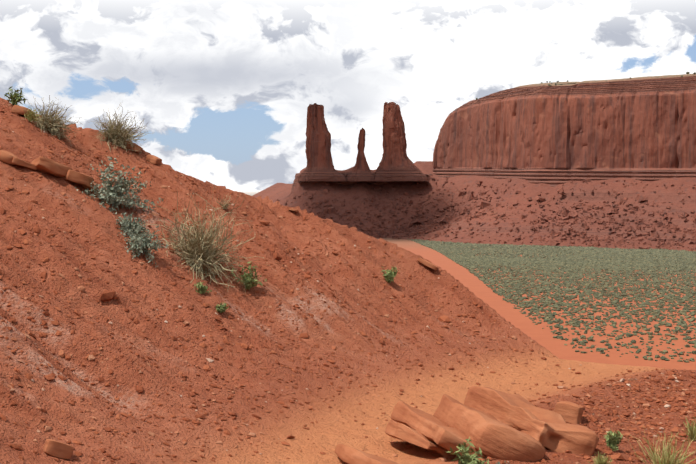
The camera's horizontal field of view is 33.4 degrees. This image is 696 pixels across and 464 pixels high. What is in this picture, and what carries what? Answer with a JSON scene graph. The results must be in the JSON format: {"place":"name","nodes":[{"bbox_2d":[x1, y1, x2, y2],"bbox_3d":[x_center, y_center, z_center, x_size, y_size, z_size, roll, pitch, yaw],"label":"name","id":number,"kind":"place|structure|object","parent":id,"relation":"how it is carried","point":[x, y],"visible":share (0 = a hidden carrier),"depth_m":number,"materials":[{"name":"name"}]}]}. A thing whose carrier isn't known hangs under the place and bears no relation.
{"place":"outdoors","nodes":[
{"label":"outdoors","id":0,"kind":"place"},
{"bbox_2d":[0,97,695,463],"bbox_3d":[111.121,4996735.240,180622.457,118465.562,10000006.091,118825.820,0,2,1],"label":"terrain","id":1,"kind":"structure","parent":0,"point":[328,431],"depth_m":10.12,"materials":[{"name":"orange soil"}]},
{"bbox_2d":[0,150,17,164],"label":"rock","id":2,"kind":"object","parent":1,"relation":"on","point":[7,157],"visible":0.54,"depth_m":11.03,"materials":[{"name":"stone"}]},
{"bbox_2d":[4,86,27,105],"bbox_3d":[-3.592,-1.466,12.569,0.243,0.240,0.253,0,2,1],"label":"weed bush","id":3,"kind":"object","parent":1,"relation":"on","point":[16,98],"visible":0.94,"depth_m":12.52,"materials":[{"name":"green plant"}]},
{"bbox_2d":[11,105,34,117],"bbox_3d":[-3.459,-1.269,12.363,0.251,0.096,0.226,21,-10,-18],"label":"crest rock","id":4,"kind":"object","parent":1,"relation":"on","point":[20,110],"visible":0.5,"depth_m":12.26,"materials":[{"name":"stone"}]},
{"bbox_2d":[12,157,36,169],"bbox_3d":[-3.095,-0.645,11.143,0.238,0.066,0.228,18,-7,-9],"label":"rock","id":5,"kind":"object","parent":1,"relation":"on","point":[18,162],"visible":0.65,"depth_m":11.06,"materials":[{"name":"stone"}]},
{"bbox_2d":[24,106,42,121],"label":"grass bush","id":6,"kind":"object","parent":1,"relation":"on","point":[30,116],"visible":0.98,"depth_m":12.15,"materials":[{"name":"plant"}]},
{"bbox_2d":[32,157,72,176],"bbox_3d":[-2.886,-0.606,11.264,0.376,0.150,0.380,19,-18,-23],"label":"rock","id":7,"kind":"object","parent":1,"relation":"on","point":[47,166],"visible":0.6,"depth_m":11.11,"materials":[{"name":"stone"}]},
{"bbox_2d":[23,95,82,145],"bbox_3d":[-3.183,-1.107,12.356,0.695,0.690,0.617,-1,2,-20],"label":"dry bush","id":8,"kind":"object","parent":1,"relation":"on","point":[51,125],"visible":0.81,"depth_m":12.28,"materials":[{"name":"beige plant"}]},
{"bbox_2d":[43,439,73,458],"bbox_3d":[-1.599,1.202,6.397,0.161,0.093,0.122,22,-15,-23],"label":"hill rock","id":9,"kind":"object","parent":1,"relation":"on","point":[57,449],"visible":0.96,"depth_m":6.35,"materials":[{"name":"stone"}]},
{"bbox_2d":[63,170,93,187],"bbox_3d":[-2.667,-0.520,11.344,0.295,0.119,0.350,23,-10,-40],"label":"rock","id":10,"kind":"object","parent":1,"relation":"on","point":[78,178],"visible":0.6,"depth_m":11.22,"materials":[{"name":"stone"}]},
{"bbox_2d":[82,184,97,191],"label":"rock","id":11,"kind":"object","parent":1,"relation":"on","point":[85,187],"visible":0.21,"depth_m":11.36,"materials":[{"name":"stone"}]},
{"bbox_2d":[82,105,148,157],"bbox_3d":[-2.584,-1.035,13.038,0.789,0.888,0.786,0,2,1],"label":"dry bush","id":12,"kind":"object","parent":1,"relation":"on","point":[119,134],"visible":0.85,"depth_m":12.95,"materials":[{"name":"beige plant"}]},
{"bbox_2d":[71,156,162,213],"bbox_3d":[-2.284,-0.458,11.363,0.750,0.591,0.937,2,3,37],"label":"leafy bush","id":13,"kind":"object","parent":1,"relation":"on","point":[113,195],"visible":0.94,"depth_m":11.30,"materials":[{"name":"green plant"}]},
{"bbox_2d":[116,213,148,238],"bbox_3d":[-2.004,-0.013,10.791,0.370,0.343,0.335,-1,2,-31],"label":"leafy bush","id":14,"kind":"object","parent":1,"relation":"on","point":[130,224],"visible":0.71,"depth_m":10.75,"materials":[{"name":"green plant"}]},
{"bbox_2d":[124,141,142,152],"bbox_3d":[-2.415,-0.957,13.059,0.207,0.088,0.159,23,-1,3],"label":"crest rock","id":15,"kind":"object","parent":1,"relation":"on","point":[130,146],"visible":0.77,"depth_m":13.00,"materials":[{"name":"stone"}]},
{"bbox_2d":[118,222,168,267],"bbox_3d":[-1.857,0.121,10.470,0.404,0.422,0.489,-1,2,-30],"label":"leafy bush","id":16,"kind":"object","parent":1,"relation":"on","point":[142,244],"visible":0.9,"depth_m":10.41,"materials":[{"name":"green plant"}]},
{"bbox_2d":[146,155,161,164],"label":"crest rock","id":17,"kind":"object","parent":1,"relation":"on","point":[153,159],"visible":0.88,"depth_m":12.91,"materials":[{"name":"stone"}]},
{"bbox_2d":[194,281,211,293],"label":"weed bush","id":18,"kind":"object","parent":1,"relation":"on","point":[201,287],"visible":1,"depth_m":10.34,"materials":[{"name":"green plant"}]},
{"bbox_2d":[152,180,265,294],"bbox_3d":[-1.425,0.247,11.019,1.228,1.475,1.237,1,2,30],"label":"dry bush","id":19,"kind":"object","parent":1,"relation":"on","point":[200,251],"visible":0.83,"depth_m":10.90,"materials":[{"name":"beige plant"}]},
{"bbox_2d":[215,303,228,312],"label":"weed bush","id":20,"kind":"object","parent":1,"relation":"on","point":[221,308],"visible":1,"depth_m":10.20,"materials":[{"name":"green plant"}]},
{"bbox_2d":[215,193,232,208],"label":"shrub","id":21,"kind":"object","parent":1,"relation":"on","point":[223,207],"visible":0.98,"depth_m":12.42,"materials":[{"name":"brown plant"}]},
{"bbox_2d":[231,262,266,289],"bbox_3d":[-0.938,0.417,10.951,0.354,0.282,0.212,0,2,1],"label":"weed bush","id":22,"kind":"object","parent":1,"relation":"on","point":[248,280],"visible":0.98,"depth_m":10.92,"materials":[{"name":"green plant"}]},
{"bbox_2d":[0,101,695,463],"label":"hill stones","id":23,"kind":"object","parent":1,"relation":"on","point":[588,403],"visible":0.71,"depth_m":9.60,"materials":[{"name":"red stone"}]},
{"bbox_2d":[335,444,398,463],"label":"rock","id":24,"kind":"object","parent":1,"relation":"on","point":[347,454],"depth_m":7.32,"materials":[{"name":"stone"}]},
{"bbox_2d":[381,264,397,282],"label":"weed bush","id":25,"kind":"object","parent":1,"relation":"on","point":[390,275],"visible":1,"depth_m":12.42,"materials":[{"name":"green plant"}]},
{"bbox_2d":[385,420,454,456],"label":"slab","id":26,"kind":"structure","parent":1,"relation":"on","point":[397,430],"depth_m":7.70,"materials":[{"name":"stone"}]},
{"bbox_2d":[417,258,437,269],"bbox_3d":[0.918,0.367,13.291,0.253,0.054,0.191,27,3,11],"label":"crest rock","id":27,"kind":"object","parent":1,"relation":"on","point":[427,263],"visible":0.98,"depth_m":13.22,"materials":[{"name":"stone"}]},
{"bbox_2d":[425,461,449,463],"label":"rock","id":28,"kind":"object","parent":1,"relation":"on","point":[436,462],"visible":1,"depth_m":6.93,"materials":[{"name":"stone"}]},
{"bbox_2d":[391,401,485,457],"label":"slab","id":29,"kind":"structure","parent":1,"relation":"on","point":[433,429],"depth_m":7.78,"materials":[{"name":"stone"}]},
{"bbox_2d":[448,437,488,463],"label":"weed bush","id":30,"kind":"object","parent":1,"relation":"on","point":[465,458],"visible":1,"depth_m":7.00,"materials":[{"name":"green plant"}]},
{"bbox_2d":[433,394,545,461],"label":"slab","id":31,"kind":"structure","parent":1,"relation":"on","point":[490,435],"depth_m":7.40,"materials":[{"name":"stone"}]},
{"bbox_2d":[464,386,598,455],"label":"slab","id":32,"kind":"structure","parent":1,"relation":"on","point":[551,430],"depth_m":7.96,"materials":[{"name":"stone"}]},
{"bbox_2d":[407,238,695,292],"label":"sagebrush","id":33,"kind":"object","parent":1,"relation":"on","point":[581,260],"visible":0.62,"depth_m":550.07,"materials":[{"name":"green plant"}]},
{"bbox_2d":[554,401,582,423],"bbox_3d":[1.678,1.401,8.829,0.211,0.219,0.162,9,-4,28],"label":"rock","id":34,"kind":"object","parent":1,"relation":"on","point":[570,412],"visible":0.52,"depth_m":8.76,"materials":[{"name":"stone"}]},
{"bbox_2d":[492,289,695,362],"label":"sagebrush","id":35,"kind":"object","parent":1,"relation":"on","point":[669,297],"visible":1,"depth_m":342.90,"materials":[{"name":"green plant"}]},
{"bbox_2d":[588,451,611,463],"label":"grass bush","id":36,"kind":"object","parent":1,"relation":"on","point":[599,460],"visible":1,"depth_m":7.40,"materials":[{"name":"plant"}]},
{"bbox_2d":[604,429,622,451],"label":"weed bush","id":37,"kind":"object","parent":1,"relation":"on","point":[612,441],"visible":1,"depth_m":7.93,"materials":[{"name":"green plant"}]},
{"bbox_2d":[628,430,695,463],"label":"grass bush","id":38,"kind":"object","parent":1,"relation":"on","point":[658,460],"visible":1,"depth_m":7.29,"materials":[{"name":"plant"}]},
{"bbox_2d":[677,417,695,440],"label":"grass bush","id":39,"kind":"object","parent":1,"relation":"on","point":[693,434],"visible":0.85,"depth_m":8.51,"materials":[{"name":"plant"}]},
{"bbox_2d":[0,0,695,190],"label":"sky","id":40,"kind":"structure","parent":0,"point":[223,90],"materials":[{"name":"white"}]},
{"bbox_2d":[253,161,695,251],"bbox_3d":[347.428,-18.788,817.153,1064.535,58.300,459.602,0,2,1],"label":"talus slope","id":41,"kind":"structure","parent":0,"point":[281,192],"depth_m":844.95,"materials":[{"name":"red soil"}]},
{"bbox_2d":[291,172,431,192],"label":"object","id":42,"kind":"object","parent":41,"relation":"on","point":[303,183],"visible":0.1,"depth_m":984.30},
{"bbox_2d":[298,103,347,180],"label":"rock spire","id":43,"kind":"object","parent":42,"relation":"on","point":[320,166],"visible":1,"depth_m":971.46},
{"bbox_2d":[346,128,379,181],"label":"rock spire","id":44,"kind":"object","parent":42,"relation":"on","point":[361,171],"visible":0.94,"depth_m":973.42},
{"bbox_2d":[372,102,428,181],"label":"rock spire","id":45,"kind":"object","parent":42,"relation":"on","point":[396,163],"visible":1,"depth_m":970.54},
{"bbox_2d":[275,178,695,250],"bbox_3d":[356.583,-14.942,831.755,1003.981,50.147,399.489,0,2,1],"label":"talus boulders","id":46,"kind":"object","parent":41,"relation":"on","point":[485,203],"visible":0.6,"depth_m":832.73,"materials":[{"name":"red stone"}]},
{"bbox_2d":[433,74,695,185],"bbox_3d":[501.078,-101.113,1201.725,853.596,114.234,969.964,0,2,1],"label":"mesa cliff","id":47,"kind":"structure","parent":0,"point":[640,128],"depth_m":853.33,"materials":[{"name":"red stone"}]},
{"bbox_2d":[476,72,695,99],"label":"shrubs","id":48,"kind":"object","parent":47,"relation":"on","point":[630,78],"visible":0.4,"depth_m":875.00,"materials":[{"name":"green plant"}]}
]}

